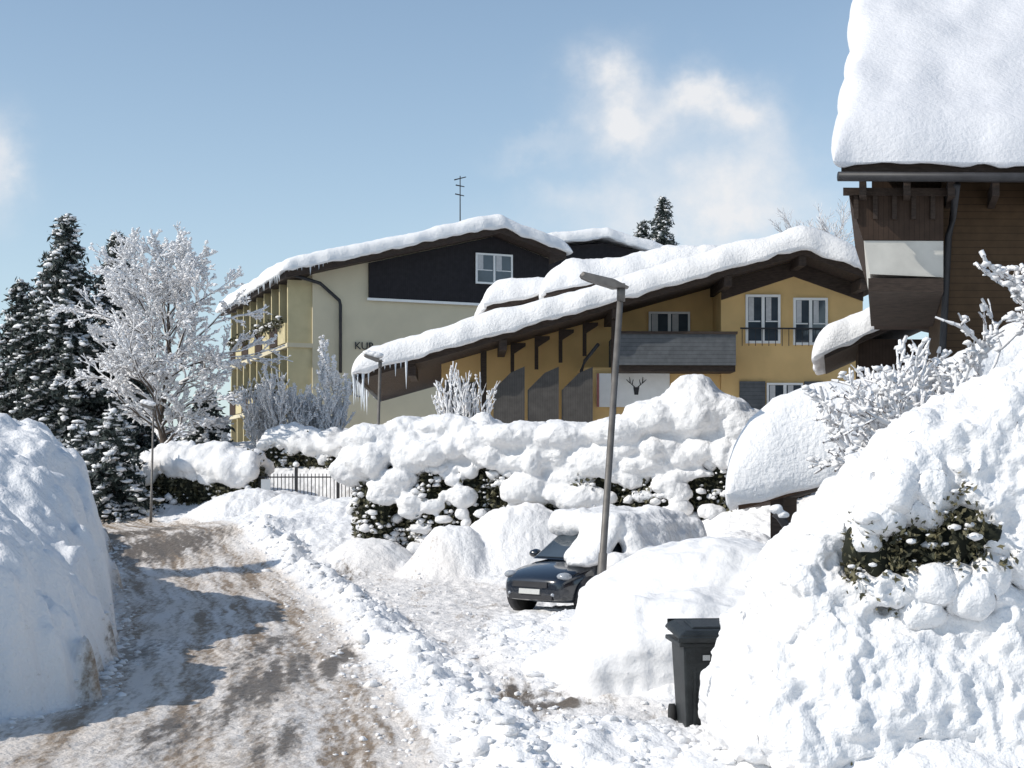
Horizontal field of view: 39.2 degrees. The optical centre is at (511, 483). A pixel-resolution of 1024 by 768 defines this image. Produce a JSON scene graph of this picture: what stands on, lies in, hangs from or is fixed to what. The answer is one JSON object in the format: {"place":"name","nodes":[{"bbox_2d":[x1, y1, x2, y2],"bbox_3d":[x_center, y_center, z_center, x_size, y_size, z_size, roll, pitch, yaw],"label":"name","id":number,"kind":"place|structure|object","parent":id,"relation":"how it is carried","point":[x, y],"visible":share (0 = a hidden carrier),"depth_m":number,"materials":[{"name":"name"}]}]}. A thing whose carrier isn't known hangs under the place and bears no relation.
{"place":"outdoors","nodes":[
{"label":"outdoors","id":0,"kind":"place"},
{"bbox_2d":[0,513,417,767],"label":"road","id":1,"kind":"structure","parent":0,"point":[202,686],"depth_m":17.18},
{"bbox_2d":[271,289,278,383],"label":"balcony fin","id":2,"kind":"object","parent":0,"point":[274,302],"visible":0.14,"depth_m":70.28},
{"bbox_2d":[279,285,286,416],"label":"balcony fin","id":3,"kind":"object","parent":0,"point":[283,313],"visible":0.21,"depth_m":68.66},
{"bbox_2d":[287,280,311,421],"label":"balcony fin","id":4,"kind":"object","parent":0,"point":[299,321],"visible":0.57,"depth_m":67.17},
{"bbox_2d":[0,0,928,431],"label":"sky","id":5,"kind":"structure","parent":0,"point":[273,132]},
{"bbox_2d":[0,413,1023,767],"bbox_3d":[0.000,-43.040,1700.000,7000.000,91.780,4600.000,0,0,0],"label":"ground","id":6,"kind":"structure","parent":0,"point":[56,577],"depth_m":20.36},
{"bbox_2d":[0,277,42,417],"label":"spruce tree","id":7,"kind":"object","parent":6,"relation":"on","point":[19,289],"visible":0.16,"depth_m":65.56,"materials":[{"name":"green plant"}]},
{"bbox_2d":[0,213,142,454],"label":"spruce tree","id":8,"kind":"object","parent":6,"relation":"on","point":[53,405],"visible":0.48,"depth_m":64.11,"materials":[{"name":"green plant"}]},
{"bbox_2d":[62,420,100,467],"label":"snowy conifer bush","id":9,"kind":"object","parent":6,"relation":"on","point":[77,440],"visible":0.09,"depth_m":53.67,"materials":[{"name":"snow"}]},
{"bbox_2d":[81,408,164,523],"bbox_3d":[-14.362,-0.186,51.904,4.443,5.133,4.180,0,0,0],"label":"snowy conifer bush","id":10,"kind":"object","parent":6,"relation":"on","point":[111,473],"visible":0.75,"depth_m":51.53,"materials":[{"name":"green plant"}]},
{"bbox_2d":[68,231,187,453],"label":"spruce tree","id":11,"kind":"object","parent":6,"relation":"on","point":[144,438],"visible":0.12,"depth_m":66.34,"materials":[{"name":"green plant"}]},
{"bbox_2d":[140,399,155,522],"bbox_3d":[-12.789,-0.724,50.491,0.578,4.451,0.306,0,0,0],"label":"street lamp","id":12,"kind":"object","parent":6,"relation":"on","point":[148,404],"visible":0.99,"depth_m":50.46,"materials":[{"name":"metal"}]},
{"bbox_2d":[43,220,292,443],"bbox_3d":[-13.937,-4.930,57.766,9.428,11.528,7.903,0,0,0],"label":"frosted tree","id":13,"kind":"object","parent":6,"relation":"on","point":[182,279],"visible":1,"depth_m":57.01,"materials":[{"name":"white plant"}]},
{"bbox_2d":[136,440,274,505],"bbox_3d":[-11.569,0.048,53.591,5.486,3.345,2.188,0,0,20],"label":"garden hedge","id":14,"kind":"object","parent":6,"relation":"on","point":[186,472],"visible":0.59,"depth_m":52.92,"materials":[{"name":"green plant"}]},
{"bbox_2d":[178,388,234,444],"bbox_3d":[-13.446,-1.642,62.088,4.522,5.005,3.727,0,0,0],"label":"snowy conifer bush","id":15,"kind":"object","parent":6,"relation":"on","point":[203,435],"visible":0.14,"depth_m":61.59,"materials":[{"name":"green plant"}]},
{"bbox_2d":[233,377,277,446],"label":"frosted shrub","id":16,"kind":"object","parent":6,"relation":"on","point":[253,426],"visible":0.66,"depth_m":60.13,"materials":[{"name":"white plant"}]},
{"bbox_2d":[248,362,309,428],"bbox_3d":[-10.041,-2.816,60.059,2.015,4.469,4.049,0,0,-30],"label":"frosted shrub","id":17,"kind":"object","parent":6,"relation":"on","point":[267,394],"visible":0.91,"depth_m":59.03,"materials":[{"name":"white plant"}]},
{"bbox_2d":[253,462,349,498],"bbox_3d":[-7.095,0.308,52.252,4.931,2.185,0.271,0,0,6],"label":"metal fence","id":18,"kind":"object","parent":6,"relation":"on","point":[266,484],"visible":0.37,"depth_m":52.29,"materials":[{"name":"black metal"}]},
{"bbox_2d":[284,383,327,428],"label":"frosted shrub","id":19,"kind":"object","parent":6,"relation":"on","point":[299,419],"visible":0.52,"depth_m":59.88,"materials":[{"name":"white plant"}]},
{"bbox_2d":[256,422,385,469],"bbox_3d":[-6.432,-0.605,56.651,7.955,3.755,2.197,0,0,17],"label":"back hedge","id":20,"kind":"object","parent":6,"relation":"on","point":[285,445],"visible":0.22,"depth_m":56.49,"materials":[{"name":"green plant"}]},
{"bbox_2d":[298,384,355,430],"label":"frosted shrub","id":21,"kind":"object","parent":6,"relation":"on","point":[326,421],"visible":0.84,"depth_m":59.75,"materials":[{"name":"white plant"}]},
{"bbox_2d":[315,335,352,428],"bbox_3d":[-7.460,-3.373,60.397,1.445,5.563,2.227,0,0,38],"label":"frosted shrub","id":22,"kind":"object","parent":6,"relation":"on","point":[328,376],"visible":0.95,"depth_m":59.97,"materials":[{"name":"white plant"}]},
{"bbox_2d":[0,516,735,767],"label":"snow clods","id":23,"kind":"object","parent":6,"relation":"on","point":[477,746],"visible":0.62,"depth_m":14.95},
{"bbox_2d":[363,350,383,424],"bbox_3d":[-4.110,-1.169,42.503,0.623,5.542,0.310,0,0,0],"label":"street lamp","id":24,"kind":"object","parent":6,"relation":"on","point":[375,356],"visible":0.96,"depth_m":42.46,"materials":[{"name":"metal"}]},
{"bbox_2d":[304,236,546,427],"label":"walls","id":25,"kind":"structure","parent":6,"relation":"on","point":[365,321],"depth_m":68.23,"materials":[{"name":"beige paint"}]},
{"bbox_2d":[293,275,341,372],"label":"downpipe","id":26,"kind":"object","parent":25,"relation":"attached to","point":[329,291],"visible":0.98,"depth_m":67.56,"materials":[{"name":"metal"}]},
{"bbox_2d":[220,228,565,316],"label":"roof deck","id":27,"kind":"structure","parent":25,"relation":"on","point":[552,255],"depth_m":68.98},
{"bbox_2d":[215,214,572,312],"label":"roof snow","id":28,"kind":"structure","parent":25,"relation":"on","point":[437,232],"depth_m":68.32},
{"bbox_2d":[219,262,327,313],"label":"icicles","id":29,"kind":"object","parent":28,"relation":"hanging from","point":[270,281],"visible":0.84,"depth_m":69.21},
{"bbox_2d":[368,237,548,302],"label":"gable cladding","id":30,"kind":"structure","parent":25,"relation":"attached to","point":[447,274],"depth_m":69.57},
{"bbox_2d":[367,298,479,305],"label":"cladding sill","id":31,"kind":"structure","parent":30,"relation":"attached to","point":[421,301],"depth_m":69.11,"materials":[{"name":"white paint"}]},
{"bbox_2d":[478,255,510,281],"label":"gable window glass","id":32,"kind":"object","parent":30,"relation":"attached to","point":[485,276],"visible":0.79,"depth_m":70.39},
{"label":"balcony","id":33,"kind":"object","parent":25,"relation":"attached to","visible":0},
{"bbox_2d":[231,313,236,441],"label":"balcony fin","id":34,"kind":"object","parent":33,"relation":"on","point":[234,371],"visible":0.21,"depth_m":80.04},
{"bbox_2d":[237,309,242,441],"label":"balcony fin","id":35,"kind":"object","parent":33,"relation":"on","point":[239,383],"visible":0.21,"depth_m":78.39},
{"bbox_2d":[243,306,249,441],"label":"balcony fin","id":36,"kind":"object","parent":33,"relation":"on","point":[246,373],"visible":0.21,"depth_m":76.78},
{"bbox_2d":[250,302,255,438],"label":"balcony fin","id":37,"kind":"object","parent":33,"relation":"on","point":[252,364],"visible":0.14,"depth_m":75.14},
{"bbox_2d":[256,298,263,428],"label":"balcony fin","id":38,"kind":"object","parent":33,"relation":"on","point":[259,303],"visible":0.21,"depth_m":73.54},
{"bbox_2d":[264,293,270,379],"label":"balcony fin","id":39,"kind":"object","parent":33,"relation":"on","point":[267,299],"visible":0.14,"depth_m":71.91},
{"bbox_2d":[230,343,312,368],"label":"balcony slab","id":40,"kind":"structure","parent":33,"relation":"on","point":[301,345],"depth_m":67.80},
{"bbox_2d":[221,315,289,403],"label":"planter plants","id":41,"kind":"object","parent":40,"relation":"on","point":[276,326],"visible":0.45,"depth_m":70.71,"materials":[{"name":"green plant"}]},
{"bbox_2d":[227,316,282,397],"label":"planter snow","id":42,"kind":"structure","parent":41,"relation":"on","point":[269,324],"depth_m":72.24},
{"bbox_2d":[278,323,286,345],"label":"parapet","id":43,"kind":"structure","parent":40,"relation":"on","point":[282,335],"depth_m":67.57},
{"bbox_2d":[431,361,499,417],"bbox_3d":[-1.307,-1.828,41.085,1.468,3.476,2.162,0,0,-38],"label":"garden bush","id":44,"kind":"object","parent":6,"relation":"on","point":[445,401],"visible":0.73,"depth_m":41.04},
{"bbox_2d":[481,351,486,411],"bbox_3d":[-0.934,-1.475,47.244,0.207,5.750,0.207,0,0,0],"label":"wall post","id":45,"kind":"object","parent":6,"relation":"on","point":[483,369],"depth_m":47.15,"materials":[{"name":"brown wood"}]},
{"bbox_2d":[493,366,524,422],"bbox_3d":[-0.094,-2.475,46.112,1.000,2.550,0.080,0,0,-2],"label":"terrace screen","id":46,"kind":"object","parent":6,"relation":"on","point":[509,404],"visible":0.71,"depth_m":46.08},
{"bbox_2d":[528,367,558,421],"bbox_3d":[1.003,-2.475,46.201,1.000,2.550,0.080,0,0,-2],"label":"terrace screen","id":47,"kind":"object","parent":6,"relation":"on","point":[543,397],"visible":0.71,"depth_m":46.16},
{"bbox_2d":[328,374,811,553],"bbox_3d":[1.296,0.057,34.439,11.650,5.170,2.869,0,0,16],"label":"tall hedge","id":48,"kind":"object","parent":6,"relation":"on","point":[412,482],"visible":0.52,"depth_m":33.47,"materials":[{"name":"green plant"}]},
{"bbox_2d":[441,289,712,420],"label":"wall","id":49,"kind":"structure","parent":6,"relation":"on","point":[698,306],"depth_m":48.54,"materials":[{"name":"paint"}]},
{"bbox_2d":[444,382,476,417],"bbox_3d":[-1.724,-2.300,48.362,1.100,2.200,0.090,0,0,-2],"label":"service door","id":50,"kind":"structure","parent":49,"relation":"attached to","point":[447,387],"depth_m":48.32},
{"bbox_2d":[497,340,506,356],"bbox_3d":[-0.327,-4.409,47.040,0.240,0.330,2.650,0,0,-2],"label":"purlin","id":51,"kind":"object","parent":49,"relation":"attached to","point":[502,348],"visible":1,"depth_m":45.72,"materials":[{"name":"brown wood"}]},
{"bbox_2d":[351,225,862,397],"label":"roof snow","id":52,"kind":"structure","parent":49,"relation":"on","point":[639,283],"depth_m":45.62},
{"bbox_2d":[352,360,407,407],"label":"icicles","id":53,"kind":"object","parent":52,"relation":"hanging from","point":[363,392],"visible":0.74,"depth_m":46.10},
{"bbox_2d":[485,296,538,311],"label":"roof","id":54,"kind":"structure","parent":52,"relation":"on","point":[509,304],"depth_m":51.88,"materials":[{"name":"brown wood"}]},
{"bbox_2d":[474,245,689,315],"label":"roof snow","id":55,"kind":"structure","parent":54,"relation":"on","point":[505,290],"depth_m":51.80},
{"bbox_2d":[510,343,525,372],"bbox_3d":[0.202,-4.099,47.659,0.500,1.100,0.150,0,0,-2],"label":"brace","id":56,"kind":"object","parent":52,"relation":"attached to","point":[515,348],"visible":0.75,"depth_m":47.58,"materials":[{"name":"brown wood"}]},
{"bbox_2d":[535,336,549,369],"bbox_3d":[1.002,-4.327,47.687,0.500,1.100,0.150,0,0,-2],"label":"brace","id":57,"kind":"object","parent":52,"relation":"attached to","point":[540,340],"visible":1,"depth_m":47.61,"materials":[{"name":"brown wood"}]},
{"bbox_2d":[559,329,573,362],"bbox_3d":[1.801,-4.556,47.715,0.500,1.100,0.150,0,0,-2],"label":"brace","id":58,"kind":"object","parent":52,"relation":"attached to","point":[564,333],"visible":1,"depth_m":47.63,"materials":[{"name":"brown wood"}]},
{"bbox_2d":[583,322,597,355],"bbox_3d":[2.600,-4.784,47.742,0.500,1.100,0.150,0,0,-2],"label":"brace","id":59,"kind":"object","parent":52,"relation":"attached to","point":[587,327],"visible":0.95,"depth_m":47.66,"materials":[{"name":"brown wood"}]},
{"bbox_2d":[539,244,717,299],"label":"dormer roof snow","id":60,"kind":"structure","parent":52,"relation":"on","point":[566,273],"depth_m":50.42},
{"bbox_2d":[604,308,616,326],"bbox_3d":[3.271,-5.435,47.166,0.240,0.330,2.650,0,0,-2],"label":"purlin","id":61,"kind":"object","parent":49,"relation":"attached to","point":[609,316],"visible":0.71,"depth_m":46.68,"materials":[{"name":"brown wood"}]},
{"bbox_2d":[361,250,867,400],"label":"roof deck","id":62,"kind":"structure","parent":49,"relation":"on","point":[428,366],"depth_m":46.35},
{"bbox_2d":[408,365,417,381],"bbox_3d":[-3.225,-3.583,46.939,0.240,0.330,2.650,0,0,-2],"label":"purlin","id":63,"kind":"object","parent":62,"relation":"attached to","point":[413,373],"visible":1,"depth_m":45.62,"materials":[{"name":"brown wood"}]},
{"bbox_2d":[710,276,731,296],"bbox_3d":[6.869,-6.461,47.291,0.240,0.330,2.650,0,0,-2],"label":"purlin","id":64,"kind":"object","parent":62,"relation":"attached to","point":[724,284],"visible":0.93,"depth_m":46.66,"materials":[{"name":"brown wood"}]},
{"bbox_2d":[790,255,805,270],"bbox_3d":[9.267,-7.145,47.375,0.240,0.330,2.650,0,0,-2],"label":"purlin","id":65,"kind":"object","parent":62,"relation":"attached to","point":[798,263],"visible":0.64,"depth_m":46.26,"materials":[{"name":"brown wood"}]},
{"bbox_2d":[851,279,867,293],"bbox_3d":[11.266,-6.405,47.445,0.240,0.330,2.650,0,0,-2],"label":"purlin","id":66,"kind":"object","parent":62,"relation":"attached to","point":[859,286],"visible":0.5,"depth_m":46.49,"materials":[{"name":"brown wood"}]},
{"bbox_2d":[668,314,670,330],"bbox_3d":[5.322,-4.825,48.605,0.103,1.806,0.080,0,0,0],"label":"balcony door mullion","id":67,"kind":"object","parent":49,"relation":"attached to","point":[669,322],"visible":0.36,"depth_m":48.57},
{"bbox_2d":[651,314,687,330],"bbox_3d":[5.322,-4.825,48.613,1.260,1.810,0.040,0,0,-2],"label":"balcony door glass","id":68,"kind":"object","parent":67,"relation":"attached to","point":[663,322],"visible":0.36,"depth_m":48.59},
{"bbox_2d":[562,367,592,422],"bbox_3d":[2.101,-2.475,46.289,1.000,2.550,0.080,0,0,-2],"label":"terrace screen","id":69,"kind":"object","parent":6,"relation":"on","point":[577,397],"visible":0.71,"depth_m":46.25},
{"bbox_2d":[549,243,638,271],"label":"wing wall","id":70,"kind":"structure","parent":6,"relation":"on","point":[598,251],"depth_m":86.04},
{"bbox_2d":[579,272,628,574],"bbox_3d":[1.250,-0.178,19.500,0.660,5.364,0.260,0,0,0],"label":"street lamp","id":71,"kind":"object","parent":6,"relation":"on","point":[610,283],"visible":0.84,"depth_m":19.46,"materials":[{"name":"metal"}]},
{"bbox_2d":[504,504,706,610],"bbox_3d":[2.005,1.518,26.844,3.019,2.255,4.124,0,0,41],"label":"parked car","id":72,"kind":"object","parent":6,"relation":"on","point":[564,570],"visible":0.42,"depth_m":26.21,"materials":[{"name":"paint"}]},
{"bbox_2d":[611,320,615,380],"bbox_3d":[3.277,-3.428,46.265,0.155,3.656,0.155,0,0,0],"label":"loggia post","id":73,"kind":"object","parent":6,"relation":"on","point":[613,322],"visible":0.36,"depth_m":46.19,"materials":[{"name":"brown wood"}]},
{"bbox_2d":[632,219,651,239],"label":"spruce tree","id":74,"kind":"object","parent":6,"relation":"on","point":[642,227],"visible":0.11,"depth_m":100.78,"materials":[{"name":"green plant"}]},
{"bbox_2d":[521,536,765,698],"bbox_3d":[2.160,1.672,17.752,3.970,2.041,5.101,0,0,8],"label":"snow mound","id":75,"kind":"object","parent":6,"relation":"on","point":[618,642],"visible":0.5,"depth_m":16.29,"materials":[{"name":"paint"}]},
{"bbox_2d":[578,367,719,420],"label":"wall","id":76,"kind":"structure","parent":6,"relation":"on","point":[600,412],"depth_m":47.18,"materials":[{"name":"paint"}]},
{"bbox_2d":[580,343,599,371],"bbox_3d":[2.509,-2.071,46.755,0.170,4.943,0.880,0,0,-42],"label":"downpipe","id":77,"kind":"object","parent":76,"relation":"attached to","point":[592,351],"visible":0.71,"depth_m":46.69,"materials":[{"name":"metal"}]},
{"bbox_2d":[619,365,734,373],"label":"balcony floor","id":78,"kind":"structure","parent":76,"relation":"attached to","point":[693,369],"depth_m":46.28,"materials":[{"name":"brown wood"}]},
{"bbox_2d":[599,373,669,406],"bbox_3d":[3.973,-3.050,47.130,2.401,1.100,0.154,0,0,0],"label":"stag banner","id":79,"kind":"object","parent":78,"relation":"attached to","point":[653,385],"visible":0.71,"depth_m":47.09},
{"bbox_2d":[619,334,735,364],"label":"balcony parapet","id":80,"kind":"structure","parent":78,"relation":"on","point":[677,349],"depth_m":46.16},
{"bbox_2d":[621,331,737,334],"bbox_3d":[5.281,-4.840,46.210,3.955,0.080,0.338,0,0,0],"label":"balcony rail","id":81,"kind":"object","parent":80,"relation":"on","point":[679,332],"visible":0.86,"depth_m":46.11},
{"bbox_2d":[647,196,679,245],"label":"spruce tree","id":82,"kind":"object","parent":6,"relation":"on","point":[660,223],"visible":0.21,"depth_m":99.72,"materials":[{"name":"green plant"}]},
{"bbox_2d":[665,618,720,726],"bbox_3d":[1.861,1.860,13.931,0.680,1.059,0.973,0,0,-4],"label":"wheelie bin","id":83,"kind":"object","parent":6,"relation":"on","point":[693,640],"visible":0.45,"depth_m":13.59,"materials":[{"name":"plastic"}]},
{"bbox_2d":[713,263,862,404],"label":"wall","id":84,"kind":"structure","parent":6,"relation":"on","point":[779,363],"depth_m":47.29,"materials":[{"name":"paint"}]},
{"bbox_2d":[745,294,747,342],"bbox_3d":[7.712,-5.400,47.206,0.083,1.600,0.083,0,0,0],"label":"window frame","id":85,"kind":"object","parent":84,"relation":"attached to","point":[746,317],"visible":1,"depth_m":47.17,"materials":[{"name":"white paint"}]},
{"bbox_2d":[739,381,764,409],"bbox_3d":[7.897,-2.575,47.207,0.850,1.550,0.070,0,0,-2],"label":"shutter","id":86,"kind":"object","parent":84,"relation":"attached to","point":[752,393],"visible":0.57,"depth_m":47.17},
{"bbox_2d":[748,294,777,296],"bbox_3d":[8.247,-6.160,47.224,0.990,0.080,0.080,0,0,-2],"label":"window frame","id":87,"kind":"object","parent":84,"relation":"attached to","point":[758,295],"visible":1,"depth_m":47.18,"materials":[{"name":"white paint"}]},
{"bbox_2d":[749,297,753,319],"bbox_3d":[7.859,-5.730,47.196,0.172,0.760,0.006,0,0,-2],"label":"window curtain","id":88,"kind":"object","parent":87,"relation":"hanging from","point":[751,308],"depth_m":47.19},
{"bbox_2d":[766,297,770,319],"bbox_3d":[8.434,-5.730,47.216,0.172,0.760,0.006,0,0,-2],"label":"window curtain","id":89,"kind":"object","parent":87,"relation":"hanging from","point":[768,308],"depth_m":47.21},
{"bbox_2d":[749,341,777,342],"bbox_3d":[8.247,-4.640,47.224,0.990,0.080,0.080,0,0,-2],"label":"window sill","id":90,"kind":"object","parent":84,"relation":"attached to","point":[763,341],"visible":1,"depth_m":47.19,"materials":[{"name":"white paint"}]},
{"bbox_2d":[748,297,777,340],"bbox_3d":[8.247,-5.400,47.234,0.990,1.440,0.040,0,0,-2],"label":"window glass","id":91,"kind":"object","parent":90,"relation":"on","point":[757,308],"visible":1,"depth_m":47.22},
{"bbox_2d":[761,297,764,340],"bbox_3d":[8.247,-5.400,47.226,0.103,1.436,0.080,0,0,0],"label":"window mullion","id":92,"kind":"structure","parent":90,"relation":"on","point":[762,312],"depth_m":47.19,"materials":[{"name":"white paint"}]},
{"bbox_2d":[778,295,780,342],"bbox_3d":[8.782,-5.400,47.243,0.083,1.600,0.083,0,0,0],"label":"window frame","id":93,"kind":"object","parent":84,"relation":"attached to","point":[779,318],"visible":1,"depth_m":47.20,"materials":[{"name":"white paint"}]},
{"bbox_2d":[740,327,822,328],"bbox_3d":[9.027,-5.075,47.101,3.100,0.050,0.060,0,0,-2],"label":"juliet rail","id":94,"kind":"object","parent":84,"relation":"attached to","point":[775,328],"visible":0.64,"depth_m":47.05,"materials":[{"name":"metal"}]},
{"bbox_2d":[769,385,800,401],"bbox_3d":[8.971,-2.550,47.260,1.060,1.360,0.040,0,0,-2],"label":"window glass","id":95,"kind":"object","parent":84,"relation":"attached to","point":[778,390],"visible":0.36,"depth_m":47.23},
{"bbox_2d":[721,262,862,300],"bbox_3d":[9.221,-6.654,47.263,4.700,1.311,0.050,0,0,-2],"label":"gable board","id":96,"kind":"object","parent":84,"relation":"attached to","point":[754,280],"visible":0.75,"depth_m":47.23,"materials":[{"name":"brown wood"}]},
{"bbox_2d":[793,298,795,344],"bbox_3d":[9.291,-5.325,47.261,0.083,1.550,0.083,0,0,0],"label":"window frame","id":97,"kind":"object","parent":84,"relation":"attached to","point":[794,312],"visible":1,"depth_m":47.22,"materials":[{"name":"white paint"}]},
{"bbox_2d":[796,300,824,341],"bbox_3d":[9.821,-5.325,47.289,0.980,1.390,0.040,0,0,-2],"label":"window glass","id":98,"kind":"object","parent":84,"relation":"attached to","point":[805,311],"visible":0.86,"depth_m":47.27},
{"bbox_2d":[809,300,811,341],"bbox_3d":[9.821,-5.325,47.281,0.103,1.386,0.080,0,0,0],"label":"mullion window","id":99,"kind":"structure","parent":84,"relation":"attached to","point":[810,320],"depth_m":47.24,"materials":[{"name":"white paint"}]},
{"bbox_2d":[796,298,825,299],"bbox_3d":[9.821,-6.060,47.279,0.980,0.080,0.080,0,0,-2],"label":"window frame","id":100,"kind":"object","parent":84,"relation":"attached to","point":[810,298],"visible":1,"depth_m":47.24,"materials":[{"name":"white paint"}]},
{"bbox_2d":[796,300,801,322],"bbox_3d":[9.437,-5.644,47.251,0.171,0.732,0.006,0,0,-2],"label":"curtain window","id":101,"kind":"structure","parent":100,"relation":"hanging from","point":[798,311],"depth_m":47.25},
{"bbox_2d":[814,301,818,322],"bbox_3d":[10.007,-5.644,47.271,0.171,0.732,0.006,0,0,-2],"label":"curtain window","id":102,"kind":"structure","parent":100,"relation":"hanging from","point":[816,311],"depth_m":47.27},
{"bbox_2d":[770,200,853,244],"bbox_3d":[12.821,-8.929,60.525,3.851,6.292,4.120,0,0,23],"label":"bare tree","id":103,"kind":"object","parent":6,"relation":"on","point":[824,225],"visible":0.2,"depth_m":60.41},
{"bbox_2d":[698,351,1023,767],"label":"foreground hedge","id":104,"kind":"object","parent":6,"relation":"on","point":[877,610],"visible":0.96,"depth_m":11.16,"materials":[{"name":"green plant"}]},
{"bbox_2d":[811,307,928,378],"bbox_3d":[11.413,-2.016,40.300,7.089,6.833,5.834,0,0,0],"label":"garden annex","id":105,"kind":"object","parent":6,"relation":"on","point":[857,338],"visible":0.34,"depth_m":37.85,"materials":[{"name":"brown wood"}]},
{"bbox_2d":[725,322,1023,538],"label":"garage shed","id":106,"kind":"structure","parent":6,"relation":"on","point":[780,439],"depth_m":19.92,"materials":[{"name":"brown wood"}]},
{"bbox_2d":[802,298,1023,473],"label":"snowy bush","id":107,"kind":"object","parent":6,"relation":"on","point":[884,403],"visible":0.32,"depth_m":15.65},
{"bbox_2d":[831,0,1023,362],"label":"wooden chalet","id":108,"kind":"object","parent":6,"relation":"on","point":[928,137],"visible":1,"depth_m":25.19,"materials":[{"name":"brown wood"}]},
{"bbox_2d":[973,250,1023,324],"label":"snowy bush","id":109,"kind":"object","parent":6,"relation":"on","point":[1014,283],"visible":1,"depth_m":15.11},
{"bbox_2d":[544,284,594,297],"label":"dormer roof","id":110,"kind":"structure","parent":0,"point":[555,293],"depth_m":50.27,"materials":[{"name":"brown wood"}]},
{"bbox_2d":[547,227,662,250],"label":"roof snow","id":111,"kind":"structure","parent":0,"point":[607,235],"depth_m":85.58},
{"bbox_2d":[672,314,678,330],"bbox_3d":[5.528,-5.239,48.595,0.210,0.962,0.014,0,0,0],"label":"balcony door curtain","id":112,"kind":"object","parent":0,"point":[675,322],"visible":0.64,"depth_m":48.59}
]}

